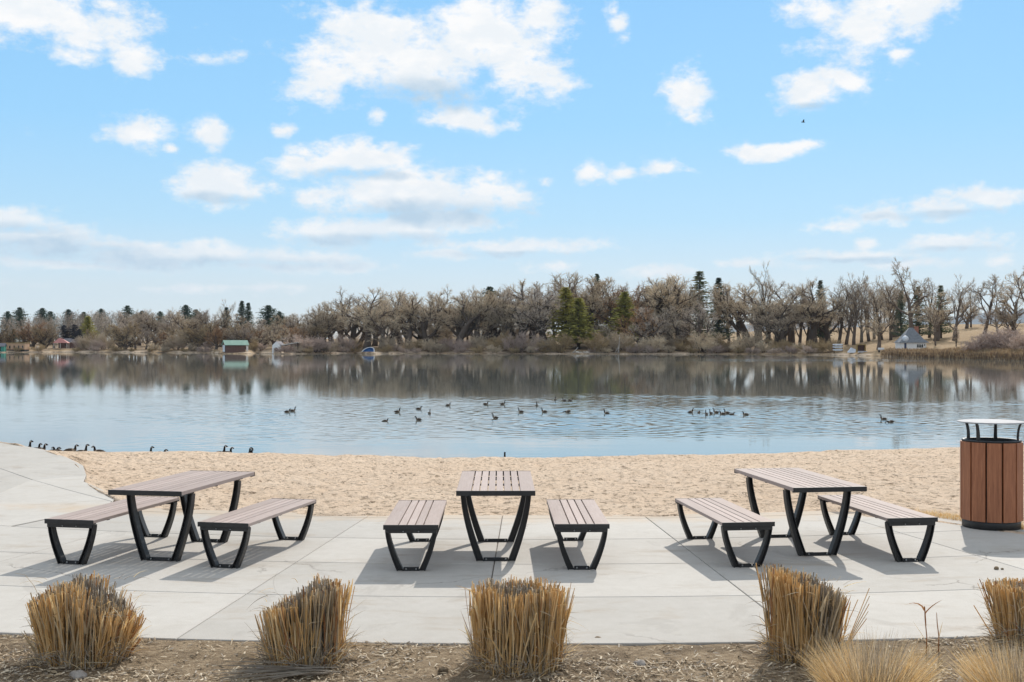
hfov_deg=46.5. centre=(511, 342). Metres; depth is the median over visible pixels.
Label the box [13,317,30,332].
bare tree
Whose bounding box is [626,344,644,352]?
leafless shrub
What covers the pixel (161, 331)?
bare tree
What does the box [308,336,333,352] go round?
leafless shrub
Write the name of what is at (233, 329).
bare tree
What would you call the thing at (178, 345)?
leafless shrub
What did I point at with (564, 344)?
leafless shrub
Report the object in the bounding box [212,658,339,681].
loose straw
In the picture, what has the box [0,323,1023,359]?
shore
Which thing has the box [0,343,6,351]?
green shed
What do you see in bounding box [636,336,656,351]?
leafless shrub
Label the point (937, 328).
bare tree
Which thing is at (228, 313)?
bare tree
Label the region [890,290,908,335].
conifer
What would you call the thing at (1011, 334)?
leafless shrub
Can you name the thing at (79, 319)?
bare tree
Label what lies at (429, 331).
leafless shrub
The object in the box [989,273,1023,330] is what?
bare tree
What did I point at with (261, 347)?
leafless shrub
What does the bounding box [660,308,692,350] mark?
bare tree
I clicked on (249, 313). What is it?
conifer
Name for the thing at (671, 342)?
leafless shrub
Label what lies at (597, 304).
bare tree
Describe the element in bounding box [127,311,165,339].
bare tree
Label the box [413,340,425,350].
leafless shrub
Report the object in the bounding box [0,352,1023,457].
lake water
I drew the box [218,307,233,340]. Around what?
conifer
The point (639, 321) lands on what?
bare tree
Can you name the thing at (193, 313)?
conifer
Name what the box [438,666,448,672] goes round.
dirt clod
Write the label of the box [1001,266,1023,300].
bare tree
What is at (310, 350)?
leafless shrub
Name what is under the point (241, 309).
conifer
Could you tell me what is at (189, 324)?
bare tree
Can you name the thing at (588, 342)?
leafless shrub
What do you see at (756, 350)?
leafless shrub
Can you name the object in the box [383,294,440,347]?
bare tree
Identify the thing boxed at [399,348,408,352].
leafless shrub
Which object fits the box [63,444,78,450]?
goose
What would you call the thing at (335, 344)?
leafless shrub
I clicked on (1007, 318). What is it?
bare tree
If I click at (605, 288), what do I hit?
bare tree
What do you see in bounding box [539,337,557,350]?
leafless shrub
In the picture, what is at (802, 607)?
cut ornamental grass
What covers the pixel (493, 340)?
leafless shrub
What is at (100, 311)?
conifer
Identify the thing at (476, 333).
bare tree
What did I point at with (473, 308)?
bare tree
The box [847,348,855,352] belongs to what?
covered boat
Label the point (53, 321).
bare tree
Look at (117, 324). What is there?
bare tree
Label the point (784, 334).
bare tree
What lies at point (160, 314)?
conifer
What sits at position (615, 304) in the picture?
bare tree
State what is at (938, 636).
dry weed
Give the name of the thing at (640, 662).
stone
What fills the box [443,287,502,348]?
bare tree
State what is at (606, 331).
leafless shrub
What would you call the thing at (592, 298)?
bare tree
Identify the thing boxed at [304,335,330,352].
leafless shrub
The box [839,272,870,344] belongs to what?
bare tree
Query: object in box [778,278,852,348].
bare tree
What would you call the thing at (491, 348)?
leafless shrub
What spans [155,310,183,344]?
bare tree
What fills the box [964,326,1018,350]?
leafless shrub
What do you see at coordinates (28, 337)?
bare tree
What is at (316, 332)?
bare tree
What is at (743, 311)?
bare tree
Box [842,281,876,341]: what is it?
bare tree
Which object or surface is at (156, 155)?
sky
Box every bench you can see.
[44,496,179,564]
[197,498,315,568]
[383,500,446,570]
[547,499,609,569]
[675,498,774,567]
[818,494,937,561]
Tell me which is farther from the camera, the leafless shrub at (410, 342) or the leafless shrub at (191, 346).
the leafless shrub at (191, 346)
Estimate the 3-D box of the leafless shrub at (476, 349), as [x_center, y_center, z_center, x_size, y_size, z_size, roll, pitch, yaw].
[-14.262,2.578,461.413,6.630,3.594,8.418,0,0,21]
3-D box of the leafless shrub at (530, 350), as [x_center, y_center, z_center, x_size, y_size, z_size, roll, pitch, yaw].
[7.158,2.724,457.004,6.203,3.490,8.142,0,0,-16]
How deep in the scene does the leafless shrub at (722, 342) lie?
448.90 m
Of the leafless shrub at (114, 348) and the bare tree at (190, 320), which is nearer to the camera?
the leafless shrub at (114, 348)
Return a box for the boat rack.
[832,344,842,352]
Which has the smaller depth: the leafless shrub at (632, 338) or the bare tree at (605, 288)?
the leafless shrub at (632, 338)
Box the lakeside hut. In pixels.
[894,326,928,348]
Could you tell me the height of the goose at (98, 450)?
0.502 m
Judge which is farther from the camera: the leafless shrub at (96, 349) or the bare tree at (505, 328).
the leafless shrub at (96, 349)
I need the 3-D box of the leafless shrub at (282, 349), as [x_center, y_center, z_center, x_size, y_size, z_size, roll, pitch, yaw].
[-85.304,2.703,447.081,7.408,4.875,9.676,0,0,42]
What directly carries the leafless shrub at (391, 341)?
on the shore
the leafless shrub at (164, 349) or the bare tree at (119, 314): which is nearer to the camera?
the leafless shrub at (164, 349)
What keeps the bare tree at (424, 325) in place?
on the shore
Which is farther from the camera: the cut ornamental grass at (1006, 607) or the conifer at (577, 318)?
the conifer at (577, 318)
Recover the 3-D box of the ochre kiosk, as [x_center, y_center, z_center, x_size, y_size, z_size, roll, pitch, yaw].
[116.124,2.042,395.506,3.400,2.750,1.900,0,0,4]
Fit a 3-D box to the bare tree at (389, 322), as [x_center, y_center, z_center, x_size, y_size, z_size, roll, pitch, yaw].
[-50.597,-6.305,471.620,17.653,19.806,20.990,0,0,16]
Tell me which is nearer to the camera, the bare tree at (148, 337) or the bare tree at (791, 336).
the bare tree at (791, 336)
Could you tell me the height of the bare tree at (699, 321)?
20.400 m
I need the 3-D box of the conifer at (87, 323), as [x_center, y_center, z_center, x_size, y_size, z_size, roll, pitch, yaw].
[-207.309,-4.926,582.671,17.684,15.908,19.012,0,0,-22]
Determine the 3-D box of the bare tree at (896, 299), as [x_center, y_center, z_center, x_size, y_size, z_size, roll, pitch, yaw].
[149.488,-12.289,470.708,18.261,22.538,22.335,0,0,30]
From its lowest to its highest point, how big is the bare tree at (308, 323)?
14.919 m
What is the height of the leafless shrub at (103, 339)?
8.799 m
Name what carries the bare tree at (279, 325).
on the shore
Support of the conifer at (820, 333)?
on the shore
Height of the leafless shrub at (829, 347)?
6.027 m
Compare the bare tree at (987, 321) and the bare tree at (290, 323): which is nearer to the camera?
the bare tree at (987, 321)
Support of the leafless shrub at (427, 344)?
on the shore
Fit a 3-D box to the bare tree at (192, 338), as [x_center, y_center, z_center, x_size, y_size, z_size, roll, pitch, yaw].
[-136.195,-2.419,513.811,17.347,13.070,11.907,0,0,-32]
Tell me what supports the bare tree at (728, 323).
on the shore
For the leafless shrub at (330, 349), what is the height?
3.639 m
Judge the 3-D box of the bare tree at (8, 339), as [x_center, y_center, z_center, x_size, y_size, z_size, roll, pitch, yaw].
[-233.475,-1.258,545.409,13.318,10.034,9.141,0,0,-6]
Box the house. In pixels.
[58,338,76,347]
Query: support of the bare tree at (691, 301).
on the shore
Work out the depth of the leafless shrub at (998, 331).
322.68 m
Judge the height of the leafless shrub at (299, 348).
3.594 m
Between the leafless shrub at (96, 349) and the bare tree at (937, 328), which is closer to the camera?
the bare tree at (937, 328)
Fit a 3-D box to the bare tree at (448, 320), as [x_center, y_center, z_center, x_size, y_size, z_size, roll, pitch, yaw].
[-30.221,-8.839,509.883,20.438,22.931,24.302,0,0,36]
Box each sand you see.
[0,442,1023,534]
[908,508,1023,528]
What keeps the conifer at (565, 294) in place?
on the shore
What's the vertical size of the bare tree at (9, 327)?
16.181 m
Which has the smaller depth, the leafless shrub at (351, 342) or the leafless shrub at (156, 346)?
the leafless shrub at (351, 342)
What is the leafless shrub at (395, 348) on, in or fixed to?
on the shore
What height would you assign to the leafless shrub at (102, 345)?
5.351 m
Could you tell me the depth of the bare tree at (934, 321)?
376.86 m
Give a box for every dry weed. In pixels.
[906,601,939,656]
[924,612,951,653]
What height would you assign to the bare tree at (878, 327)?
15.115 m
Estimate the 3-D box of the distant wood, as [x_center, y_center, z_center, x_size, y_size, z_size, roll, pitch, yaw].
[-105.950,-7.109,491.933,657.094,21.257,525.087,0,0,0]
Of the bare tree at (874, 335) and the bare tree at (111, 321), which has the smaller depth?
the bare tree at (874, 335)
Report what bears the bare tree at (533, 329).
on the shore
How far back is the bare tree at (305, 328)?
474.27 m
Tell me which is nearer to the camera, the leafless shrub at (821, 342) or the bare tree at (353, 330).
the leafless shrub at (821, 342)
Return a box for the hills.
[603,310,1023,331]
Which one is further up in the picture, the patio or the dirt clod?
the patio
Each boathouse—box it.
[221,340,248,352]
[272,341,298,352]
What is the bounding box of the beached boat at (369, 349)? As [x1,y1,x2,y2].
[362,347,374,351]
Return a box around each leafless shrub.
[28,344,46,350]
[70,337,87,349]
[77,333,97,349]
[87,346,100,351]
[89,339,107,349]
[96,332,118,348]
[108,345,126,350]
[147,342,158,348]
[158,347,169,351]
[160,330,189,349]
[170,340,186,348]
[186,343,197,350]
[200,340,220,348]
[248,339,258,349]
[257,342,267,350]
[273,344,297,353]
[282,333,313,351]
[292,345,304,352]
[302,346,312,352]
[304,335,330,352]
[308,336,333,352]
[322,346,338,352]
[326,333,359,350]
[330,342,341,350]
[335,346,352,352]
[345,345,358,351]
[352,337,363,348]
[374,334,401,348]
[374,344,393,352]
[391,342,401,350]
[396,338,420,350]
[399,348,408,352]
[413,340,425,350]
[415,320,455,345]
[417,338,438,351]
[429,344,450,352]
[438,335,459,349]
[452,341,470,351]
[454,347,470,352]
[455,336,473,348]
[468,345,482,352]
[469,335,491,349]
[483,332,515,350]
[484,322,528,340]
[485,345,504,352]
[494,336,514,350]
[500,330,541,352]
[508,346,519,352]
[524,338,546,350]
[525,345,537,352]
[527,335,544,350]
[536,332,574,352]
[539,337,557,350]
[577,330,611,352]
[588,322,636,343]
[591,331,629,351]
[598,346,612,352]
[608,334,638,349]
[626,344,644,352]
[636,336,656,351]
[643,345,659,353]
[646,336,667,352]
[655,334,683,350]
[662,345,676,352]
[673,339,695,351]
[680,331,698,347]
[685,330,718,352]
[688,347,699,352]
[697,332,731,349]
[705,344,725,352]
[712,336,734,351]
[723,343,734,351]
[727,335,753,351]
[730,330,772,348]
[735,346,746,352]
[743,347,760,353]
[753,340,775,352]
[765,335,790,348]
[772,338,792,350]
[779,346,796,353]
[790,342,802,350]
[795,340,816,352]
[797,345,817,353]
[805,337,826,352]
[812,337,842,352]
[960,332,1007,351]
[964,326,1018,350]
[974,326,1019,348]
[983,326,1023,349]
[1006,330,1023,349]
[1014,333,1023,349]
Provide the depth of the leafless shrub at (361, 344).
493.06 m
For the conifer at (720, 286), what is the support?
on the shore
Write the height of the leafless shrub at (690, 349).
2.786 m
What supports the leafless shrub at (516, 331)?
on the shore
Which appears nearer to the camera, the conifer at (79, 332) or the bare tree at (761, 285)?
the bare tree at (761, 285)
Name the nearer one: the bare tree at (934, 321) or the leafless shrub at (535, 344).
the bare tree at (934, 321)
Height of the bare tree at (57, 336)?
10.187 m
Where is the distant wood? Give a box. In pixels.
[0,309,895,346]
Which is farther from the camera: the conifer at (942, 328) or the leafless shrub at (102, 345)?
the leafless shrub at (102, 345)
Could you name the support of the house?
on the shore
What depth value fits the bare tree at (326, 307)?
491.58 m
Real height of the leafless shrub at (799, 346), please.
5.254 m
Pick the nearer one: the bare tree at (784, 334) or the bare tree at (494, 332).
the bare tree at (784, 334)
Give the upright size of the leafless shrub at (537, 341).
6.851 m
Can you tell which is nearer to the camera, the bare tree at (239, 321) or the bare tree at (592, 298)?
the bare tree at (592, 298)
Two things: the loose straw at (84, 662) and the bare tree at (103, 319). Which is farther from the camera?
the bare tree at (103, 319)
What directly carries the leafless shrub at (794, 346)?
on the shore
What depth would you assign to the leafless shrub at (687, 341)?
454.91 m
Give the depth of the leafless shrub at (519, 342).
458.57 m
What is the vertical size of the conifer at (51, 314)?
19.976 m
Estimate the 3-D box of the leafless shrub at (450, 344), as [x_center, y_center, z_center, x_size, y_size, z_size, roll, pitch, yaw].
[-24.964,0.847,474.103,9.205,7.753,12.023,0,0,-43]
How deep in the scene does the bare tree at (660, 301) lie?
471.86 m
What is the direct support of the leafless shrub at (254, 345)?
on the shore
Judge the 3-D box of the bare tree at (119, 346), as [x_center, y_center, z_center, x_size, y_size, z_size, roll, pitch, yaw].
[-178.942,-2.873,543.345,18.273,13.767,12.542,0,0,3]
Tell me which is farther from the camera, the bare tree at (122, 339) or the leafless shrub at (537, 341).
the bare tree at (122, 339)
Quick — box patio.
[0,443,1023,645]
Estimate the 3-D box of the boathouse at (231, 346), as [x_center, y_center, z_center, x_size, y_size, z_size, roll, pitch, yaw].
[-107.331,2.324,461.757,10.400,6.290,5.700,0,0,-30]
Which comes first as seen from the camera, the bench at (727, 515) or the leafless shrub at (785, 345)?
the bench at (727, 515)
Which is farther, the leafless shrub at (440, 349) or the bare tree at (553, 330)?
the bare tree at (553, 330)
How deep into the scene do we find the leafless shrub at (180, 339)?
511.36 m
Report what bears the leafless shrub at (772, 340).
on the shore
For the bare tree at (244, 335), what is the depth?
490.21 m
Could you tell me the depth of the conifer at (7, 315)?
669.50 m
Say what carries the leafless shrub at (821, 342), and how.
on the shore
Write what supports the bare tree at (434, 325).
on the shore
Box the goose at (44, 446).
[37,443,47,449]
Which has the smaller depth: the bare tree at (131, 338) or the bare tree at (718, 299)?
the bare tree at (718, 299)
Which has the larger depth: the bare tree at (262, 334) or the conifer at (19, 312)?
the conifer at (19, 312)
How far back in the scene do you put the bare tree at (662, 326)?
470.01 m
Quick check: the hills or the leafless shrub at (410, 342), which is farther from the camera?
the hills
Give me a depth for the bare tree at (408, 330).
487.03 m
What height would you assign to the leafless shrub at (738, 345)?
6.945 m
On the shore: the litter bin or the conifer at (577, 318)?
the conifer at (577, 318)
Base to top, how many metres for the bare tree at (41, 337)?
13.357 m
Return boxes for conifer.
[0,311,20,338]
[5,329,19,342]
[11,307,27,339]
[33,308,51,339]
[43,311,61,333]
[54,325,72,340]
[58,309,78,336]
[66,324,77,339]
[72,329,84,346]
[80,316,97,339]
[91,308,108,333]
[118,305,136,329]
[153,311,165,337]
[178,305,191,326]
[186,309,203,336]
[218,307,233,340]
[235,301,250,332]
[243,303,254,340]
[253,305,277,344]
[268,311,288,335]
[478,286,499,339]
[536,287,588,340]
[547,298,604,348]
[584,274,609,334]
[602,292,638,343]
[674,271,731,337]
[705,278,736,339]
[816,280,834,341]
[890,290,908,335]
[898,287,931,335]
[924,285,958,337]
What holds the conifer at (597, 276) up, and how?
on the shore
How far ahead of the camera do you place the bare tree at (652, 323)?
453.76 m
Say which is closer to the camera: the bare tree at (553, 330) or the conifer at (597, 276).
the bare tree at (553, 330)
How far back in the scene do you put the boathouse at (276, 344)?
456.19 m
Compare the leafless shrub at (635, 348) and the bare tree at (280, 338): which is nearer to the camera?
the leafless shrub at (635, 348)
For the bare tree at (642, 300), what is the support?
on the shore
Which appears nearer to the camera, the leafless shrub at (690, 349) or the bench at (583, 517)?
the bench at (583, 517)
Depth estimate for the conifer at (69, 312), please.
706.22 m
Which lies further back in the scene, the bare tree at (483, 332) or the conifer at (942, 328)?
the bare tree at (483, 332)
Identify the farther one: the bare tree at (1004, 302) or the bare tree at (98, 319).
the bare tree at (98, 319)
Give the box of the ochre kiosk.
[856,344,866,352]
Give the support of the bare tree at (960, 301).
on the shore
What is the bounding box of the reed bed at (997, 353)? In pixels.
[881,346,1023,359]
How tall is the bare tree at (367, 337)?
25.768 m
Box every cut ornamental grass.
[15,570,163,671]
[245,573,365,671]
[451,574,590,679]
[744,562,869,672]
[973,577,1023,646]
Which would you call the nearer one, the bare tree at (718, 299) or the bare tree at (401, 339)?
the bare tree at (718, 299)
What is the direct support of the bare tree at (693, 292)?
on the shore
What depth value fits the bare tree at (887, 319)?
443.38 m
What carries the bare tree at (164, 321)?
on the shore
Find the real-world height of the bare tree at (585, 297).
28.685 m
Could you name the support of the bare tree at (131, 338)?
on the shore
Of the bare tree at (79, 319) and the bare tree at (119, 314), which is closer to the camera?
the bare tree at (119, 314)
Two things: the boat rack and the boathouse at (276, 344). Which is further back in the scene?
the boathouse at (276, 344)
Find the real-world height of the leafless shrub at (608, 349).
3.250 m
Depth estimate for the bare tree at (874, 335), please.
469.65 m
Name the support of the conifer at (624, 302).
on the shore
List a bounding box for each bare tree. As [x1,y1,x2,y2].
[0,317,12,333]
[0,325,10,342]
[2,316,21,339]
[2,330,17,342]
[12,320,49,347]
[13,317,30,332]
[25,316,47,336]
[29,324,58,348]
[31,314,47,331]
[41,316,54,345]
[43,328,63,347]
[51,311,76,337]
[51,317,68,344]
[64,312,83,336]
[74,310,84,330]
[79,312,103,330]
[81,311,109,336]
[85,328,107,347]
[91,310,113,334]
[102,321,140,348]
[104,312,120,330]
[106,319,142,348]
[107,311,126,329]
[113,311,148,346]
[115,309,163,345]
[119,309,146,345]
[123,330,142,348]
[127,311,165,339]
[138,329,160,348]
[145,326,164,347]
[150,309,182,331]
[154,332,172,347]
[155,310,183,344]
[158,325,177,343]
[163,307,202,346]
[172,323,207,348]
[173,311,210,330]
[179,325,213,348]
[191,308,232,331]
[192,308,223,334]
[195,322,220,345]
[204,327,227,349]
[213,300,236,346]
[219,328,230,339]
[223,324,246,339]
[226,327,253,348]
[227,314,250,333]
[241,319,266,334]
[246,329,263,349]
[248,326,275,347]
[250,331,272,344]
[258,320,281,344]
[269,314,284,340]
[269,328,293,342]
[277,325,309,345]
[280,317,307,345]
[281,314,307,346]
[291,321,328,344]
[291,324,314,338]
[301,314,317,337]
[302,300,355,343]
[305,309,347,341]
[328,287,380,339]
[328,298,355,341]
[330,287,400,348]
[348,296,391,346]
[358,303,406,349]
[364,300,393,345]
[373,301,431,338]
[374,299,403,344]
[376,287,423,349]
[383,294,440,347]
[385,283,456,349]
[419,297,460,345]
[425,291,457,336]
[425,293,445,345]
[427,288,480,340]
[441,287,514,348]
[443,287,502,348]
[454,291,482,346]
[479,288,513,342]
[479,292,489,344]
[485,284,533,338]
[489,289,514,336]
[498,279,559,349]
[511,281,558,339]
[512,283,565,349]
[543,271,609,345]
[547,284,561,341]
[550,279,617,336]
[553,278,607,343]
[572,277,617,327]
[590,277,642,330]
[593,282,655,327]
[602,279,629,345]
[612,276,672,339]
[613,305,664,342]
[628,307,673,344]
[637,283,656,311]
[644,273,705,338]
[648,282,703,345]
[651,312,686,347]
[659,281,698,342]
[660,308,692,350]
[665,286,707,341]
[669,300,718,351]
[704,282,759,337]
[710,286,734,342]
[713,288,750,341]
[718,281,795,347]
[745,283,816,344]
[745,301,805,348]
[747,261,783,345]
[749,297,784,343]
[764,282,814,344]
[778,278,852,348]
[787,278,808,343]
[793,276,821,343]
[798,285,849,343]
[821,302,845,339]
[828,276,862,343]
[838,271,869,344]
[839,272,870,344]
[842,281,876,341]
[845,277,879,341]
[858,306,898,349]
[860,275,891,339]
[865,284,910,336]
[867,282,885,338]
[874,257,938,327]
[875,275,905,339]
[906,292,964,340]
[912,278,946,337]
[922,301,940,345]
[938,274,978,340]
[952,325,959,345]
[955,297,984,328]
[956,292,981,326]
[962,274,1005,333]
[974,308,1005,331]
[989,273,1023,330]
[989,304,1023,333]
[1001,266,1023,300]
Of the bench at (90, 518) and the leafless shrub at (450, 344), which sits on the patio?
the bench at (90, 518)
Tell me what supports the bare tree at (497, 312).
on the shore
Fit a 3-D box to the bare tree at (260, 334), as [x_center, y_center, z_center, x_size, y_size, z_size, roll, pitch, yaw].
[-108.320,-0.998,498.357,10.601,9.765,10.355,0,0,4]
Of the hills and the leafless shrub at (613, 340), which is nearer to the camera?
the leafless shrub at (613, 340)
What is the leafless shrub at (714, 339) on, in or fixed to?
on the shore
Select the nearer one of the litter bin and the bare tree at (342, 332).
the litter bin
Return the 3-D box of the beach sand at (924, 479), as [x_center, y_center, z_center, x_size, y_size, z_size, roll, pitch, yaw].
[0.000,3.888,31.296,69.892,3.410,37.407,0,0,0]
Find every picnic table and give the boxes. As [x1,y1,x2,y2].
[108,470,254,561]
[456,471,534,560]
[734,468,866,555]
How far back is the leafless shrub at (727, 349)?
447.30 m
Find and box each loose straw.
[61,662,109,668]
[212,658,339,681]
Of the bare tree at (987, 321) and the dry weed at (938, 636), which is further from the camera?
the bare tree at (987, 321)
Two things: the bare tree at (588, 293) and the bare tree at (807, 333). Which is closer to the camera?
the bare tree at (807, 333)
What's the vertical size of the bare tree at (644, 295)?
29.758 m
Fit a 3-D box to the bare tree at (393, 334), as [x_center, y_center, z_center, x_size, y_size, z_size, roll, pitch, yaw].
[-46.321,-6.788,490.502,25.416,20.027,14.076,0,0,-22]
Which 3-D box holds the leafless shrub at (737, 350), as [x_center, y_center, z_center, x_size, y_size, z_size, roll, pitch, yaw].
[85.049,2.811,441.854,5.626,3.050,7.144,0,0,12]
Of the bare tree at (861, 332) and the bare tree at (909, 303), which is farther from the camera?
the bare tree at (861, 332)
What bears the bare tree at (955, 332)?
on the shore
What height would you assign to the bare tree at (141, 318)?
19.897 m
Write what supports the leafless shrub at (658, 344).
on the shore
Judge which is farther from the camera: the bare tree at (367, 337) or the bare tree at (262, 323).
the bare tree at (262, 323)
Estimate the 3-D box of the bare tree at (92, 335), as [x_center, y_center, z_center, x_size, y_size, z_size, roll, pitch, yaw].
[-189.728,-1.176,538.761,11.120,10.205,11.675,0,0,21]
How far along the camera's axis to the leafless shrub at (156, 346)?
516.23 m
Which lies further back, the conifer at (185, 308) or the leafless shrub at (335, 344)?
the conifer at (185, 308)
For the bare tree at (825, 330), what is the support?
on the shore
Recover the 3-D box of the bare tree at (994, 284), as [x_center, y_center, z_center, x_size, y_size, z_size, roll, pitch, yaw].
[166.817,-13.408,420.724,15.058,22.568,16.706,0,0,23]
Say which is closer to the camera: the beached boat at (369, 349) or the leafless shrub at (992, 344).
the leafless shrub at (992, 344)
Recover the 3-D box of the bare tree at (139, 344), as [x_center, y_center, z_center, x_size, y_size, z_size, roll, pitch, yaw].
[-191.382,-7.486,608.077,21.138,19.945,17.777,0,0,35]
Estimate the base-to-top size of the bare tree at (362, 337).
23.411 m
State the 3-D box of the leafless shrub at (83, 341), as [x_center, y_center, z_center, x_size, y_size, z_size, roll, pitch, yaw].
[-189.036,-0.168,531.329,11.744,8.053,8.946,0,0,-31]
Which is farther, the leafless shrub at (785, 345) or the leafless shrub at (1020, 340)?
the leafless shrub at (785, 345)
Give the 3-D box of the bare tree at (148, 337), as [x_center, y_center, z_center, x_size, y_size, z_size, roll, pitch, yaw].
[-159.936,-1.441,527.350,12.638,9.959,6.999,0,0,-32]
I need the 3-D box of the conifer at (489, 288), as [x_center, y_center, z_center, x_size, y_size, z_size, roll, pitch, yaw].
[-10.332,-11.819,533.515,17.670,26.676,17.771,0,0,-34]
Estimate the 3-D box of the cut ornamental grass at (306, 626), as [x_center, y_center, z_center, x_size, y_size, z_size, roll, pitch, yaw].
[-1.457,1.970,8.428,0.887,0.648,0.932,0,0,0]
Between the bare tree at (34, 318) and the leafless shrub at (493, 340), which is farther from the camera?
the bare tree at (34, 318)
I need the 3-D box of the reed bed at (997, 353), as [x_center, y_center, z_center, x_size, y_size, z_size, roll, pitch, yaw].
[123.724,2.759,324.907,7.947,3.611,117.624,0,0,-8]
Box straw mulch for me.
[0,634,1023,681]
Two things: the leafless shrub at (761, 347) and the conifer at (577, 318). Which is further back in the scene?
the conifer at (577, 318)
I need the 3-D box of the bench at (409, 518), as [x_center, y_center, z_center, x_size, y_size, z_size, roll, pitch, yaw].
[-0.990,1.994,12.430,0.535,0.452,1.826,0,0,-1]
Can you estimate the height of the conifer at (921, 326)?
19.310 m
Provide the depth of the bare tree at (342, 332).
523.34 m
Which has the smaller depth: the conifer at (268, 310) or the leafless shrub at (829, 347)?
the leafless shrub at (829, 347)
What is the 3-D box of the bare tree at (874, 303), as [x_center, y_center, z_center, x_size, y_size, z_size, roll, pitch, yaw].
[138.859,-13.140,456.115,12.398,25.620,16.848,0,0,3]
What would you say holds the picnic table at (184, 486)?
on the patio
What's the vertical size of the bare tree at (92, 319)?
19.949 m
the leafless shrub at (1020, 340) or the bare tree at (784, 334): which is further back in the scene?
the bare tree at (784, 334)
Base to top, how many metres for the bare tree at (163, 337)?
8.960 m
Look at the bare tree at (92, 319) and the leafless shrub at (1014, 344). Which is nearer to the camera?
the leafless shrub at (1014, 344)
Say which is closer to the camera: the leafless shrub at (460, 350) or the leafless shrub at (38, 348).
the leafless shrub at (460, 350)
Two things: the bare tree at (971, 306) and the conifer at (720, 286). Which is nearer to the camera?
the bare tree at (971, 306)
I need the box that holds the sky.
[0,0,1023,340]
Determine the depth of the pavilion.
540.07 m
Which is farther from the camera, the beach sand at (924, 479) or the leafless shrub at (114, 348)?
the leafless shrub at (114, 348)
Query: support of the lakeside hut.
on the shore
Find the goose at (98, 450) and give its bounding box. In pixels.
[91,446,105,451]
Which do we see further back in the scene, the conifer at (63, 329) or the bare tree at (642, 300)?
the conifer at (63, 329)
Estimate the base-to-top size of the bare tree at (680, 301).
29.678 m
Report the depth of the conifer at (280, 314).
558.52 m
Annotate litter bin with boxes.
[957,419,1023,530]
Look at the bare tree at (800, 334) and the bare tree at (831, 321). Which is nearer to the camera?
the bare tree at (800, 334)
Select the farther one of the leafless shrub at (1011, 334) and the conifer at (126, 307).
the conifer at (126, 307)
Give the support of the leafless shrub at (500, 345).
on the shore
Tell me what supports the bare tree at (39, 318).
on the shore
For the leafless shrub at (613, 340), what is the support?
on the shore
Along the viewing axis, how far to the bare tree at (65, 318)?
617.55 m
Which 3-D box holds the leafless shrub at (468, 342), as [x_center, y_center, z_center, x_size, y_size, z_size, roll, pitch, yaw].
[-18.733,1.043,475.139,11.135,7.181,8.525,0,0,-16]
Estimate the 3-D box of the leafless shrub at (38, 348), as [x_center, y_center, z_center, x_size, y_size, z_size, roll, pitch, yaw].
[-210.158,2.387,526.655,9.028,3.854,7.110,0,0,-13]
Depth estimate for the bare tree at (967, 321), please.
468.25 m
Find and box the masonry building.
[6,343,29,350]
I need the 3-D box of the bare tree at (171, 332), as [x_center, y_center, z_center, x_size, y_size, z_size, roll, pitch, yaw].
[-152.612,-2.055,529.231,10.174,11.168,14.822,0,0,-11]
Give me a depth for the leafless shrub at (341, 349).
477.52 m
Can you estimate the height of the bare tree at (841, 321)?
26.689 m
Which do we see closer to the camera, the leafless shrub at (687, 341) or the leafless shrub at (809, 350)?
the leafless shrub at (809, 350)
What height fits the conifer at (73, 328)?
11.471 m
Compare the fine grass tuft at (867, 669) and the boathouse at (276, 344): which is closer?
the fine grass tuft at (867, 669)
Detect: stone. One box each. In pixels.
[69,670,86,678]
[633,659,645,665]
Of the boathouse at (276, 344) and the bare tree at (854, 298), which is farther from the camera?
the boathouse at (276, 344)
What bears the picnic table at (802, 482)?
on the patio
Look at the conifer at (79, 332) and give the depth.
552.62 m
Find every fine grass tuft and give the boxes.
[792,626,952,681]
[938,633,1023,681]
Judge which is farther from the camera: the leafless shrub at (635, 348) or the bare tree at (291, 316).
the bare tree at (291, 316)
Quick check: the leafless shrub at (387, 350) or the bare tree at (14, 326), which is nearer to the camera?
the leafless shrub at (387, 350)
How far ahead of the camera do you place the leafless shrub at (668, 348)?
444.67 m
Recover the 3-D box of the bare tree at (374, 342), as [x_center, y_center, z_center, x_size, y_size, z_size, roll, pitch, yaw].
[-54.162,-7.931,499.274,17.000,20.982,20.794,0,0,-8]
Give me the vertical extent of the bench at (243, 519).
0.452 m
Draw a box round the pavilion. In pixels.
[53,338,68,348]
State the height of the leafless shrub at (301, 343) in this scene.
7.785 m
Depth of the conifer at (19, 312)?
685.46 m
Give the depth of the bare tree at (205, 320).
562.42 m
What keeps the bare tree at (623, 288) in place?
on the shore
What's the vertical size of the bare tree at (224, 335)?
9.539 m

